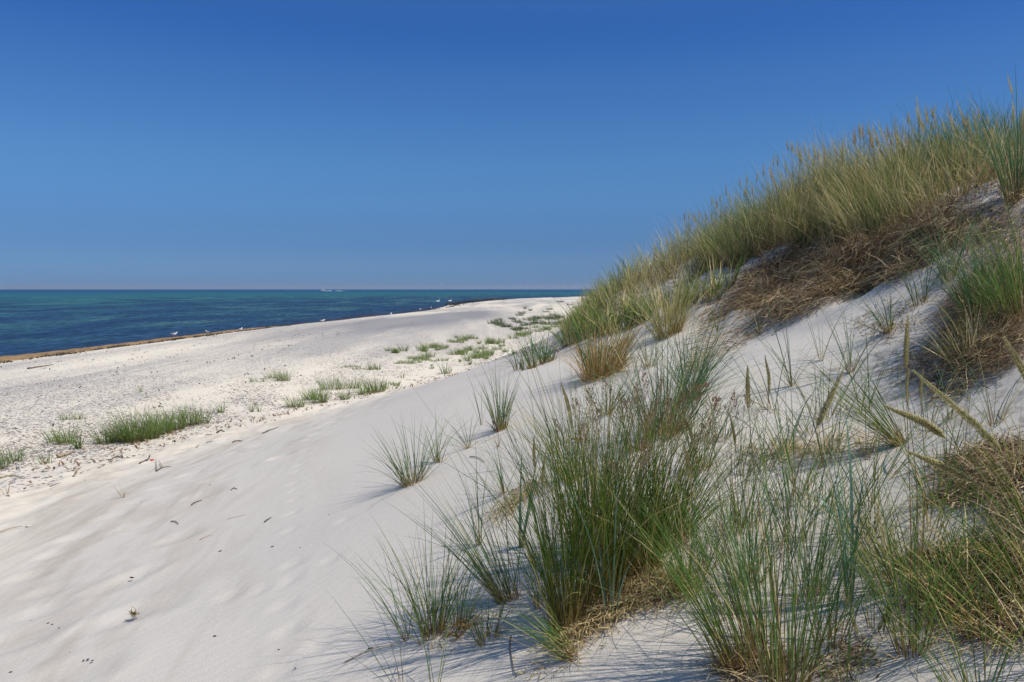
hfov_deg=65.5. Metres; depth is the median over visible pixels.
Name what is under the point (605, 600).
grass tuft
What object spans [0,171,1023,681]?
beach ground
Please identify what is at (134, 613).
weed tangle
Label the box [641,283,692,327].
grass tuft
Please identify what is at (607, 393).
grass tuft
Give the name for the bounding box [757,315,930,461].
grass tuft
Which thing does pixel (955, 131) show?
flowering grass stalk
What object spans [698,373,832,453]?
grass tuft
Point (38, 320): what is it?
sea water
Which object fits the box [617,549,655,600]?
grass tuft
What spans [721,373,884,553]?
grass tuft
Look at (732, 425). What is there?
grass tuft
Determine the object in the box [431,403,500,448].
grass tuft
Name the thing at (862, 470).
grass tuft
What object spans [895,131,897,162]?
flowering grass stalk
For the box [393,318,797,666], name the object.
grass tuft
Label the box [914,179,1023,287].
dead grass mat
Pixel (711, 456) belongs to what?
grass tuft
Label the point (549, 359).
grass tuft
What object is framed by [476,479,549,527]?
straw litter
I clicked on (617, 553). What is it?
grass tuft
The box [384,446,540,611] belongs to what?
grass tuft
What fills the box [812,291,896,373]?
grass tuft
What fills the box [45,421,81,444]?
beach grass tuft
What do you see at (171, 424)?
beach grass tuft
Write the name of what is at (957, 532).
grass tuft
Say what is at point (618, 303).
grass tuft
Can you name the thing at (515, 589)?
grass tuft
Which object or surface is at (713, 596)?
grass tuft
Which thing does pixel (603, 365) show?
dead grass mat
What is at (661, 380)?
grass stalk
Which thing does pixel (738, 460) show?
grass tuft
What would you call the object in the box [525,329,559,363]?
grass tuft
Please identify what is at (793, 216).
ridge grass
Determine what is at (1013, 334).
dead grass mat
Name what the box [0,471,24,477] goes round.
twig
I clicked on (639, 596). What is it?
dead grass mat
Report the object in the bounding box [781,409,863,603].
grass tuft
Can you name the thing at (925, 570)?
grass tuft
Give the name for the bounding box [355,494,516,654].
grass tuft
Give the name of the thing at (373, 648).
twig
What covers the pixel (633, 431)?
grass tuft
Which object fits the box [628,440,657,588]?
grass stalk
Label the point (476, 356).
beach grass tuft
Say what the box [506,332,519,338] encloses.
beach grass tuft
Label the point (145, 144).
sky
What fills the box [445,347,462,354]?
beach grass tuft
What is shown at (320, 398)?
beach grass tuft
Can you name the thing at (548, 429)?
grass tuft
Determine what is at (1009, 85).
flowering grass stalk
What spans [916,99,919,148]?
flowering grass stalk
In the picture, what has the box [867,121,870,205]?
flowering grass stalk
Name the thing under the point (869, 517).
grass tuft
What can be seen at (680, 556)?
grass tuft
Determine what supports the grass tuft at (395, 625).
on the beach ground at (256, 593)
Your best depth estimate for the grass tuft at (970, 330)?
5.08 m
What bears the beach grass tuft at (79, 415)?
on the beach ground at (256, 593)
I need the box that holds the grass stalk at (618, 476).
[607,461,628,559]
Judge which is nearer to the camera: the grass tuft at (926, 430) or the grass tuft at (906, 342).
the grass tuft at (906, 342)
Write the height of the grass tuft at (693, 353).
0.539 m
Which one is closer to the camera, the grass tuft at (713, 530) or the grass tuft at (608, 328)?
the grass tuft at (713, 530)
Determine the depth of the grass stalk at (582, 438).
3.91 m
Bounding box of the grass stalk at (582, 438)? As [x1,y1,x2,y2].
[571,420,587,517]
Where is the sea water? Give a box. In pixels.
[0,289,597,355]
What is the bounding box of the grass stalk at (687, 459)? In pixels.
[682,439,696,592]
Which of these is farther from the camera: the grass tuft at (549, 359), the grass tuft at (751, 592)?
the grass tuft at (549, 359)
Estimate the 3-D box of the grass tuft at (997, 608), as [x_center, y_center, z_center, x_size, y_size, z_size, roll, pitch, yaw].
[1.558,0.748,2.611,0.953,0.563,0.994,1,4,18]
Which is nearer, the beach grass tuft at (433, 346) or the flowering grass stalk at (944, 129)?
the flowering grass stalk at (944, 129)
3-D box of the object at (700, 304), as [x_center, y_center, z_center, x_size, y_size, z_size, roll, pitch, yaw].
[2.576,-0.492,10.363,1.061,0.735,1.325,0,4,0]
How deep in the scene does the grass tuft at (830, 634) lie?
2.94 m
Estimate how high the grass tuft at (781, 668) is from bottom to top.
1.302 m
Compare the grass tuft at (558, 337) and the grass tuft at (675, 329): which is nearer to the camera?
the grass tuft at (675, 329)
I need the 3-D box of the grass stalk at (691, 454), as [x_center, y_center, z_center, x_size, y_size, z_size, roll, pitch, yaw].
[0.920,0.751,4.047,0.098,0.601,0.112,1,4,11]
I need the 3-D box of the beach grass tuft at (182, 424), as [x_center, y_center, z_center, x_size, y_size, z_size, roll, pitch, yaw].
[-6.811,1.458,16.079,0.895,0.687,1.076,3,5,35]
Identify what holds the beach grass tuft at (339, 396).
on the beach ground at (256, 593)
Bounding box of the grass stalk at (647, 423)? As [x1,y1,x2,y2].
[634,411,660,491]
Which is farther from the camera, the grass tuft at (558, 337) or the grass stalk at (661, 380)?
the grass tuft at (558, 337)
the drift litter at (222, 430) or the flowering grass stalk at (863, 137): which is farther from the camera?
the drift litter at (222, 430)
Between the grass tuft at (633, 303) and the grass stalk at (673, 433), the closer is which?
the grass stalk at (673, 433)
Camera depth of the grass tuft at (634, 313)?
11.86 m
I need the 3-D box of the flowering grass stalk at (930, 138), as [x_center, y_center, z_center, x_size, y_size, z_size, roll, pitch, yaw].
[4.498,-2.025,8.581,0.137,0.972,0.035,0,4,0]
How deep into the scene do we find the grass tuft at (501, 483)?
5.47 m
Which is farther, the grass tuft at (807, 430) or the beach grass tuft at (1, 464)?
the beach grass tuft at (1, 464)
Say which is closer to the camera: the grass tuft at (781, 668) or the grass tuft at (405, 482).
the grass tuft at (781, 668)
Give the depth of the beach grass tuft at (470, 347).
37.12 m
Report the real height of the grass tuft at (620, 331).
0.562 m
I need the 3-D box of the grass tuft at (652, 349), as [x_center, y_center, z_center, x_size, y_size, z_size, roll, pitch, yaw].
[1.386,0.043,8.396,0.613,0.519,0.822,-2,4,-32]
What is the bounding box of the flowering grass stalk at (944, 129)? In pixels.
[941,116,950,156]
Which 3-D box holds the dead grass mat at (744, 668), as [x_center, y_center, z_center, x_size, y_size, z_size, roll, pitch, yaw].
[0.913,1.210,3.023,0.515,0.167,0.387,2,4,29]
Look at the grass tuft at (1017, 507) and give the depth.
2.94 m
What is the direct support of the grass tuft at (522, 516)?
on the beach ground at (256, 593)
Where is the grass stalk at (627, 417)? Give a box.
[619,396,641,472]
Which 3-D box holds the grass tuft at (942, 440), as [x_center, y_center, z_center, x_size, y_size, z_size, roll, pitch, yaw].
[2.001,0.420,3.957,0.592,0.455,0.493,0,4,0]
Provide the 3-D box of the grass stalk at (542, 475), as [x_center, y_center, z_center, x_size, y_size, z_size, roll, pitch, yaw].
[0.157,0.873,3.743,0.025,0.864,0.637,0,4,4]
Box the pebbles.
[0,330,548,471]
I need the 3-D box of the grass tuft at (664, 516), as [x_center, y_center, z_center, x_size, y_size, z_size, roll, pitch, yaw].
[0.642,0.650,3.921,1.558,1.267,1.470,-3,4,-34]
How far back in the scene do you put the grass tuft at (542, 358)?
11.91 m
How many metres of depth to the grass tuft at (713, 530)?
3.79 m
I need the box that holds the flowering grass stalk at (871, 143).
[870,130,872,155]
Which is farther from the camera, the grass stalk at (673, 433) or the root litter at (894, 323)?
the root litter at (894, 323)
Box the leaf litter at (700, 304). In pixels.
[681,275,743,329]
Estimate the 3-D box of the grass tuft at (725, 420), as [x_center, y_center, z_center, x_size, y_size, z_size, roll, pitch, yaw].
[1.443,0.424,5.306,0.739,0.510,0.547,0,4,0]
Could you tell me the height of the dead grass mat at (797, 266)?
1.605 m
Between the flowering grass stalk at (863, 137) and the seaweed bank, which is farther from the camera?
the seaweed bank
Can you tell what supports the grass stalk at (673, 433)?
on the beach ground at (256, 593)
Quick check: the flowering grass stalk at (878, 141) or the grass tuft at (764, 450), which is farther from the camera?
the flowering grass stalk at (878, 141)
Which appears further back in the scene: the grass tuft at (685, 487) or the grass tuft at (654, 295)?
the grass tuft at (654, 295)
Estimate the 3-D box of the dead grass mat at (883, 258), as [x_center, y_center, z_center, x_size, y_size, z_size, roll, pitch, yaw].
[3.750,-0.867,7.847,2.328,1.732,2.388,-3,5,-37]
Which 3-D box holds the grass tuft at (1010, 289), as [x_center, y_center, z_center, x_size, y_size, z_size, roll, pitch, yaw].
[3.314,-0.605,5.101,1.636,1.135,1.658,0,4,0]
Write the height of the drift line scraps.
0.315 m
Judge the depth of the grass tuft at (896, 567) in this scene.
3.13 m
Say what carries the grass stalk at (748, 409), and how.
on the beach ground at (256, 593)
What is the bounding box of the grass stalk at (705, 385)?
[684,381,709,483]
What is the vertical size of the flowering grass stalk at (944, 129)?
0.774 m
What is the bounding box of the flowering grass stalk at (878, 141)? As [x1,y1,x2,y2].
[872,125,887,183]
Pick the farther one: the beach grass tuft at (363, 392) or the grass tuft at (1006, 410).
the beach grass tuft at (363, 392)
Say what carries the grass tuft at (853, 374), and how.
on the beach ground at (256, 593)
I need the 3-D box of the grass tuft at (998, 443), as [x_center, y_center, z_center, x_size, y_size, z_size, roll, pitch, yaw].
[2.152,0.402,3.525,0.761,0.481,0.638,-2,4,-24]
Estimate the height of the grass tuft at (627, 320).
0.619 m
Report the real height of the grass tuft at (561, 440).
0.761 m
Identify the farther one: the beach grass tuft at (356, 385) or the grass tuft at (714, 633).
the beach grass tuft at (356, 385)
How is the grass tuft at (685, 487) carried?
on the beach ground at (256, 593)
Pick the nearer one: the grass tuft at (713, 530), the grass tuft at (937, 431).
the grass tuft at (937, 431)
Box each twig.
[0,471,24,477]
[345,637,409,661]
[509,636,517,675]
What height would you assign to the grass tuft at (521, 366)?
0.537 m
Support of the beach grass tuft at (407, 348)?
on the beach ground at (256, 593)
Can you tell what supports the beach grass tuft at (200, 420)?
on the beach ground at (256, 593)
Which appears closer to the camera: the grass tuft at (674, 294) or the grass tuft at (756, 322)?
the grass tuft at (756, 322)
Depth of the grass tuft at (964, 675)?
2.37 m
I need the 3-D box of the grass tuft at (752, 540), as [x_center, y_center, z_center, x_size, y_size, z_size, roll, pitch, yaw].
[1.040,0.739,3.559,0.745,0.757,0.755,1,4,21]
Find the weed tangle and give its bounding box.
[127,607,140,617]
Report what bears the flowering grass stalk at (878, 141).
on the beach ground at (256, 593)
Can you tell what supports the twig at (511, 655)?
on the beach ground at (256, 593)
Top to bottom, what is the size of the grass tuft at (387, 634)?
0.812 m
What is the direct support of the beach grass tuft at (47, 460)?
on the beach ground at (256, 593)
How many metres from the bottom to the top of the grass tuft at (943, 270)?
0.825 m
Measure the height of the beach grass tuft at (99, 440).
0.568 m
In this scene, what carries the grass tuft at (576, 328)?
on the beach ground at (256, 593)
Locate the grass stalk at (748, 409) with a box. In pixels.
[739,391,758,425]
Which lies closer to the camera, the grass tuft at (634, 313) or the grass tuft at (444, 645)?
the grass tuft at (444, 645)
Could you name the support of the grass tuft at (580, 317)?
on the beach ground at (256, 593)
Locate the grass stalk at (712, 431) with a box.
[706,417,720,465]
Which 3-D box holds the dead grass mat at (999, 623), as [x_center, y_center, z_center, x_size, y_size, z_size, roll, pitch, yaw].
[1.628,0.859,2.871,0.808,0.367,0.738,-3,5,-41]
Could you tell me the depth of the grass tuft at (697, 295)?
10.98 m
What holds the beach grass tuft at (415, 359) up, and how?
on the beach ground at (256, 593)
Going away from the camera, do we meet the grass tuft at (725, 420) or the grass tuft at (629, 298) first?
the grass tuft at (725, 420)
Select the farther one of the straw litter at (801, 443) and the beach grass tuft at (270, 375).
the beach grass tuft at (270, 375)
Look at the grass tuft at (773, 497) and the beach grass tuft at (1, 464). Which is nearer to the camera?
the grass tuft at (773, 497)
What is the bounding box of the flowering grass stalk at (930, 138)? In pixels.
[925,108,933,186]
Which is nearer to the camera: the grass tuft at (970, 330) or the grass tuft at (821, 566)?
the grass tuft at (821, 566)
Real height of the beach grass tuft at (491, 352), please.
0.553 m
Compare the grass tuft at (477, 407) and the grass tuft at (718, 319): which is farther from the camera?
the grass tuft at (718, 319)
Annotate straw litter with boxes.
[431,608,497,651]
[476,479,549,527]
[717,414,906,471]
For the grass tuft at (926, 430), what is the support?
on the beach ground at (256, 593)
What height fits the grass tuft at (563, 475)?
1.166 m
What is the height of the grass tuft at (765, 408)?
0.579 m
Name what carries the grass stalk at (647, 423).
on the beach ground at (256, 593)
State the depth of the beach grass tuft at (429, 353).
33.42 m
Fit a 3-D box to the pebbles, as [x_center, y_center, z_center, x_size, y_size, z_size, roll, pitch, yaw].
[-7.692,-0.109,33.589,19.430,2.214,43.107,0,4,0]
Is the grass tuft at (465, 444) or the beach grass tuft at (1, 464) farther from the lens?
the beach grass tuft at (1, 464)
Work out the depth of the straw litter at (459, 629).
3.98 m
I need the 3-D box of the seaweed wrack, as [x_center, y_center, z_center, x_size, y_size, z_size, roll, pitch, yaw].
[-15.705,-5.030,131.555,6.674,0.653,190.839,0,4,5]
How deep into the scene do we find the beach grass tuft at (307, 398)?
20.37 m
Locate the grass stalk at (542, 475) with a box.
[541,450,545,540]
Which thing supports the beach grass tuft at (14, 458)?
on the beach ground at (256, 593)
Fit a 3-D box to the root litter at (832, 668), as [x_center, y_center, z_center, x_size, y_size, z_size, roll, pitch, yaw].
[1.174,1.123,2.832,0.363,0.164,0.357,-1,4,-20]
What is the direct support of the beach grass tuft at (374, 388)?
on the beach ground at (256, 593)
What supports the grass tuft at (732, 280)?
on the beach ground at (256, 593)
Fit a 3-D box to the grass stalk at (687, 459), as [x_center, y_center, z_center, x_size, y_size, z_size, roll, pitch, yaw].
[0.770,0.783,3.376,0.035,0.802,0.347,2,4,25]
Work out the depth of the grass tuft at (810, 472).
4.17 m
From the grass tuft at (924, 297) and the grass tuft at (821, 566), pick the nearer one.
the grass tuft at (821, 566)
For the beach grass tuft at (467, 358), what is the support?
on the beach ground at (256, 593)
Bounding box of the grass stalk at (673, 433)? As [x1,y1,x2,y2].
[661,419,687,511]
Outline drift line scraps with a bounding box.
[7,358,495,495]
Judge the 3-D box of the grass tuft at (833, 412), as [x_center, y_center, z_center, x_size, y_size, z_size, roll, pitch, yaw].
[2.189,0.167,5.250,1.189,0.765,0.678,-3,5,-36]
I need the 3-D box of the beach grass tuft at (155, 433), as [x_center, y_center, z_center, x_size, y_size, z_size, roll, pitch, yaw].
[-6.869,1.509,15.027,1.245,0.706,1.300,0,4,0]
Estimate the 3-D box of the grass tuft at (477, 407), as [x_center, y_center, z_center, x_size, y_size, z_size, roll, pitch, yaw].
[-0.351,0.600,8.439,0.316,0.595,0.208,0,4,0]
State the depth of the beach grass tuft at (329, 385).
22.38 m
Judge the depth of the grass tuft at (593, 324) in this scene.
12.21 m
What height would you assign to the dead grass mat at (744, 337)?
0.746 m
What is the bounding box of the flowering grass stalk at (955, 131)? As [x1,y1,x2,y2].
[953,125,962,176]
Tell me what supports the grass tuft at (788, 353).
on the beach ground at (256, 593)
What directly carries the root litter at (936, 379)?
on the beach ground at (256, 593)
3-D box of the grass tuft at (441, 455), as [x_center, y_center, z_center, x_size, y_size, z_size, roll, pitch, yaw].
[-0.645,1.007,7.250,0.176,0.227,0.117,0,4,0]
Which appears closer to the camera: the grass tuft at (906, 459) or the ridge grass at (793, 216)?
the grass tuft at (906, 459)
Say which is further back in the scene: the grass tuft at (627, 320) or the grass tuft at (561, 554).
the grass tuft at (627, 320)
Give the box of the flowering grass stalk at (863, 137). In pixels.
[862,122,864,162]
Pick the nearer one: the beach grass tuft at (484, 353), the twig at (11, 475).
the twig at (11, 475)
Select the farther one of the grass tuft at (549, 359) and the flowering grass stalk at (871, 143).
the grass tuft at (549, 359)
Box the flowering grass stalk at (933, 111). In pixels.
[925,107,934,169]
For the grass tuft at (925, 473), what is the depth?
3.54 m
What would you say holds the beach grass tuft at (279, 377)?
on the beach ground at (256, 593)
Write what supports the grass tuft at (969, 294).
on the beach ground at (256, 593)
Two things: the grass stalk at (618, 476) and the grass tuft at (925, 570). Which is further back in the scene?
the grass stalk at (618, 476)
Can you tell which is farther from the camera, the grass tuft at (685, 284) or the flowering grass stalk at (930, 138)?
the grass tuft at (685, 284)
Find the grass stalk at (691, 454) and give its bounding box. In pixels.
[686,431,700,534]
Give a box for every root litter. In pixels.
[508,631,607,681]
[793,620,889,681]
[832,291,949,346]
[875,327,1005,413]
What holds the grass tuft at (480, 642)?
on the beach ground at (256, 593)
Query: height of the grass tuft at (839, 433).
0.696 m
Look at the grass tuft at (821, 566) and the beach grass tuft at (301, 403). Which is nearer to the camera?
the grass tuft at (821, 566)
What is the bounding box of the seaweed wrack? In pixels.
[0,301,482,362]
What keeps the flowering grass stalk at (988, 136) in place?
on the beach ground at (256, 593)
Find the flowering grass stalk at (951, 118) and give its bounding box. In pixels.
[950,112,952,172]
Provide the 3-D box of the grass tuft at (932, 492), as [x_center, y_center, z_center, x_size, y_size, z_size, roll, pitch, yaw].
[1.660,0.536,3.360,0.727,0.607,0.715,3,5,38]
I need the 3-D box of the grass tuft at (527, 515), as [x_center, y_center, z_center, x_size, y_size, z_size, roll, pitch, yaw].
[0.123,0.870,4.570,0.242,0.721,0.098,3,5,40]
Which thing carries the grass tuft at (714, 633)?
on the beach ground at (256, 593)
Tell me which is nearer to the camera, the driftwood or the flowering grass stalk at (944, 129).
the flowering grass stalk at (944, 129)
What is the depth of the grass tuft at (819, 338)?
6.25 m
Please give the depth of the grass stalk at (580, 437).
3.93 m
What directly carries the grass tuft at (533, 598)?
on the beach ground at (256, 593)
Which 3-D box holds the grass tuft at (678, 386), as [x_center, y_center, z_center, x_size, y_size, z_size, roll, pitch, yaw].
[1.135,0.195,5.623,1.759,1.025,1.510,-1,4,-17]
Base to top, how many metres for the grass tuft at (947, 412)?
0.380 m
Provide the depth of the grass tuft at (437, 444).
7.31 m
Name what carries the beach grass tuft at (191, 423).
on the beach ground at (256, 593)
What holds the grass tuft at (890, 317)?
on the beach ground at (256, 593)
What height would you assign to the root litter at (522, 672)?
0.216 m
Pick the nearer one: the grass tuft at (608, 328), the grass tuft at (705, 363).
the grass tuft at (705, 363)
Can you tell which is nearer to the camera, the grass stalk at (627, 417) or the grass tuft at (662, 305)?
the grass stalk at (627, 417)
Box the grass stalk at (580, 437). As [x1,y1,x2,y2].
[571,429,606,524]
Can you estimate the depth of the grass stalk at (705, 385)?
3.90 m
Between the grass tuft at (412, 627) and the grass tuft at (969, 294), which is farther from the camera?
the grass tuft at (969, 294)
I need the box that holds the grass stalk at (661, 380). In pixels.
[652,377,675,476]
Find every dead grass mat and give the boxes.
[522,558,721,662]
[572,334,657,391]
[666,301,781,374]
[690,636,824,681]
[704,215,877,335]
[749,165,998,339]
[874,511,1023,661]
[889,220,1023,403]
[891,422,1023,543]
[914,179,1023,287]
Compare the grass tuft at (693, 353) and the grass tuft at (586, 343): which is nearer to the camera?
the grass tuft at (693, 353)
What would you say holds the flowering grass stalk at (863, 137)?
on the beach ground at (256, 593)
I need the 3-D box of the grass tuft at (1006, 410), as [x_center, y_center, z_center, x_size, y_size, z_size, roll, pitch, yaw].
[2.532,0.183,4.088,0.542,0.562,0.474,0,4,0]
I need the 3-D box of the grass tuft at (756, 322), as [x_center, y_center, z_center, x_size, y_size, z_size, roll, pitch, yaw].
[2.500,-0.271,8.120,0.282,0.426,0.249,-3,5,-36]
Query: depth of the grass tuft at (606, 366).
8.70 m
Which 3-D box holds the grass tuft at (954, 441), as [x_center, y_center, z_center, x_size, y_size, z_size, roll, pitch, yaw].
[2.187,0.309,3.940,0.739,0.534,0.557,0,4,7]
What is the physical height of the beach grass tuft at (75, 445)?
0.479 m
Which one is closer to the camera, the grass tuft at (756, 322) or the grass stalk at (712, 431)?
the grass stalk at (712, 431)
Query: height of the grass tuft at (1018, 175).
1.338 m
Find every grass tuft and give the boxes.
[0,443,37,462]
[0,451,15,468]
[35,447,53,463]
[38,426,71,443]
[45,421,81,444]
[58,412,72,419]
[62,424,89,448]
[72,410,88,419]
[85,420,128,444]
[95,412,140,442]
[102,398,169,442]
[117,406,170,439]
[136,406,185,434]
[157,401,193,429]
[172,398,206,426]
[183,403,216,424]
[209,400,227,412]
[261,368,277,378]
[271,369,291,380]
[282,393,307,407]
[294,382,322,400]
[302,381,333,402]
[314,372,343,390]
[322,517,426,640]
[326,520,417,681]
[334,374,365,389]
[336,389,354,399]
[349,406,468,487]
[350,379,372,394]
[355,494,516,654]
[358,373,392,392]
[361,587,424,645]
[365,362,375,369]
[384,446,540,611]
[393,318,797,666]
[397,344,409,350]
[398,412,466,462]
[401,587,464,681]
[409,356,430,360]
[409,531,519,628]
[418,341,436,348]
[420,349,434,357]
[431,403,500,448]
[434,441,449,462]
[438,365,451,373]
[440,440,501,544]
[440,566,541,651]
[443,484,527,599]
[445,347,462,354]
[451,293,809,640]
[457,435,520,495]
[460,344,477,350]
[461,352,473,360]
[463,345,765,597]
[465,358,530,431]
[465,427,586,569]
[468,376,483,424]
[469,348,481,358]
[470,344,719,563]
[471,494,579,616]
[472,568,582,664]
[476,345,494,357]
[481,345,497,355]
[499,341,530,370]
[502,324,557,368]
[505,382,624,483]
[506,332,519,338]
[507,341,538,370]
[513,402,606,452]
[519,435,553,547]
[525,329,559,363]
[527,340,552,365]
[530,331,567,361]
[530,536,594,579]
[534,305,666,383]
[538,301,598,349]
[545,461,646,622]
[554,313,620,369]
[556,375,807,553]
[558,304,787,440]
[560,292,611,337]
[563,298,614,340]
[566,309,594,342]
[568,363,641,416]
[571,286,623,332]
[578,302,631,336]
[580,358,688,451]
[581,396,829,681]
[582,281,643,323]
[587,448,754,601]
[591,296,645,333]
[598,314,642,345]
[606,388,887,681]
[607,281,656,327]
[607,281,660,311]
[613,249,730,340]
[613,326,671,368]
[617,549,655,600]
[621,290,779,399]
[624,366,942,681]
[626,285,659,323]
[627,350,756,472]
[628,279,674,312]
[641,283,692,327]
[648,523,761,623]
[653,272,692,312]
[657,436,775,568]
[661,431,819,592]
[663,261,710,303]
[670,323,724,372]
[677,355,852,535]
[679,258,718,304]
[684,372,775,440]
[692,244,754,300]
[692,253,731,301]
[692,382,804,483]
[696,296,731,334]
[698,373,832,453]
[698,375,906,509]
[704,339,813,412]
[709,394,912,606]
[712,478,948,654]
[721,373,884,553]
[727,409,801,470]
[742,283,830,392]
[742,401,930,538]
[745,299,767,332]
[754,368,899,500]
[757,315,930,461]
[757,354,849,435]
[758,314,899,421]
[764,357,883,467]
[773,449,888,511]
[774,512,952,640]
[780,306,895,416]
[780,315,1022,681]
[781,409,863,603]
[782,421,958,544]
[784,574,943,681]
[794,468,1022,638]
[796,476,946,566]
[797,297,853,360]
[810,403,991,536]
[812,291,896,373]
[815,413,920,507]
[833,274,915,333]
[834,374,1022,488]
[837,384,889,458]
[840,336,1023,678]
[848,407,1023,588]
[854,513,1023,681]
[855,385,973,467]
[855,463,1023,680]
[861,479,1022,611]
[872,240,958,308]
[872,387,985,510]
[879,342,1015,438]
[881,477,1021,573]
[890,182,1023,331]
[901,202,1023,324]
[907,192,991,286]
[907,294,1023,371]
[910,361,1019,451]
[924,72,1023,205]
[926,357,971,418]
[928,270,1002,341]
[935,390,1023,483]
[937,328,1023,427]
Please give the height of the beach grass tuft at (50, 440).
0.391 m
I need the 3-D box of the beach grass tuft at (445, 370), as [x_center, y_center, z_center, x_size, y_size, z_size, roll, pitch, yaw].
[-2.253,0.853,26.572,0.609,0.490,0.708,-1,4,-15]
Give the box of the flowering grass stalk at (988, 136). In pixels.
[986,115,989,179]
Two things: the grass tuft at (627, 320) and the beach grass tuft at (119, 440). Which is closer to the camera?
the grass tuft at (627, 320)
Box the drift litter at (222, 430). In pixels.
[0,322,411,441]
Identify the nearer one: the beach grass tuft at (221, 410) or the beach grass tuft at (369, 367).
the beach grass tuft at (221, 410)
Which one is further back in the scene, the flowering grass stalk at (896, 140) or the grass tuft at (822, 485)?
the flowering grass stalk at (896, 140)
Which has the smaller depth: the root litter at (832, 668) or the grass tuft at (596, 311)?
the root litter at (832, 668)
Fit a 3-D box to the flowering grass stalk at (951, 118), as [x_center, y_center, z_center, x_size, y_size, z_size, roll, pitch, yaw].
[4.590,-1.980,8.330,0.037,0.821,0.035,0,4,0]
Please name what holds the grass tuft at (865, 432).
on the beach ground at (256, 593)
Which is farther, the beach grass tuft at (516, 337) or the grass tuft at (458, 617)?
the beach grass tuft at (516, 337)
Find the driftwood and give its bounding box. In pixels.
[56,450,74,457]
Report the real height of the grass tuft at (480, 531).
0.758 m
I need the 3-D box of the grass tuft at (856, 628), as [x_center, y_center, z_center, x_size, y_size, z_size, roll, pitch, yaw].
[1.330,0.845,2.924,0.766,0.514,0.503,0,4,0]
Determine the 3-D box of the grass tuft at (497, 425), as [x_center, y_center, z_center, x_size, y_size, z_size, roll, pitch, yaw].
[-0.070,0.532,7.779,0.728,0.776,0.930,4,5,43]
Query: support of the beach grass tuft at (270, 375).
on the beach ground at (256, 593)
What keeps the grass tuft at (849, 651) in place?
on the beach ground at (256, 593)
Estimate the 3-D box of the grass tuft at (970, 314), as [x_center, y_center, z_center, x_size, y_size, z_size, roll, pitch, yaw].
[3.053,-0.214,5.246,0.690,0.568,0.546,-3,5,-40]
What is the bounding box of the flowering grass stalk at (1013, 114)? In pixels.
[1008,106,1014,157]
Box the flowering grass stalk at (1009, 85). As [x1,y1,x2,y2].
[1007,72,1018,133]
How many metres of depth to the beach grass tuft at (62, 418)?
17.50 m
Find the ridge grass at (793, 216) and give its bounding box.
[554,69,1023,341]
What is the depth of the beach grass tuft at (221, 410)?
18.23 m
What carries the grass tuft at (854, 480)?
on the beach ground at (256, 593)
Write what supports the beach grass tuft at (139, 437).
on the beach ground at (256, 593)
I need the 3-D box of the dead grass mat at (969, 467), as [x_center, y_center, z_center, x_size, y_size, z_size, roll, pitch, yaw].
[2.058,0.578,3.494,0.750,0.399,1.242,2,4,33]
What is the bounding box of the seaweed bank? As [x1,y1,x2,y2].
[0,326,277,361]
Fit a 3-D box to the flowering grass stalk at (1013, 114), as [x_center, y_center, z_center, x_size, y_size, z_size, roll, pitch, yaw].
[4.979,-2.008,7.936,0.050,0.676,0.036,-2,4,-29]
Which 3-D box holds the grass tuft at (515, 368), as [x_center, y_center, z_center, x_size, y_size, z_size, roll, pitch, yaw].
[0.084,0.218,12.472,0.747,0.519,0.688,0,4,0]
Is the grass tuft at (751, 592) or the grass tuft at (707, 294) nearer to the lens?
the grass tuft at (751, 592)
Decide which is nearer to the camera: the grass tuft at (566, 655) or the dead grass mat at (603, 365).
the grass tuft at (566, 655)
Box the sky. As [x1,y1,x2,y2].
[0,0,1023,288]
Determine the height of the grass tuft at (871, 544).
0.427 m
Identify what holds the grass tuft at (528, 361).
on the beach ground at (256, 593)
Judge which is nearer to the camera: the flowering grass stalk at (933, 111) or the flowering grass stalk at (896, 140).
the flowering grass stalk at (933, 111)

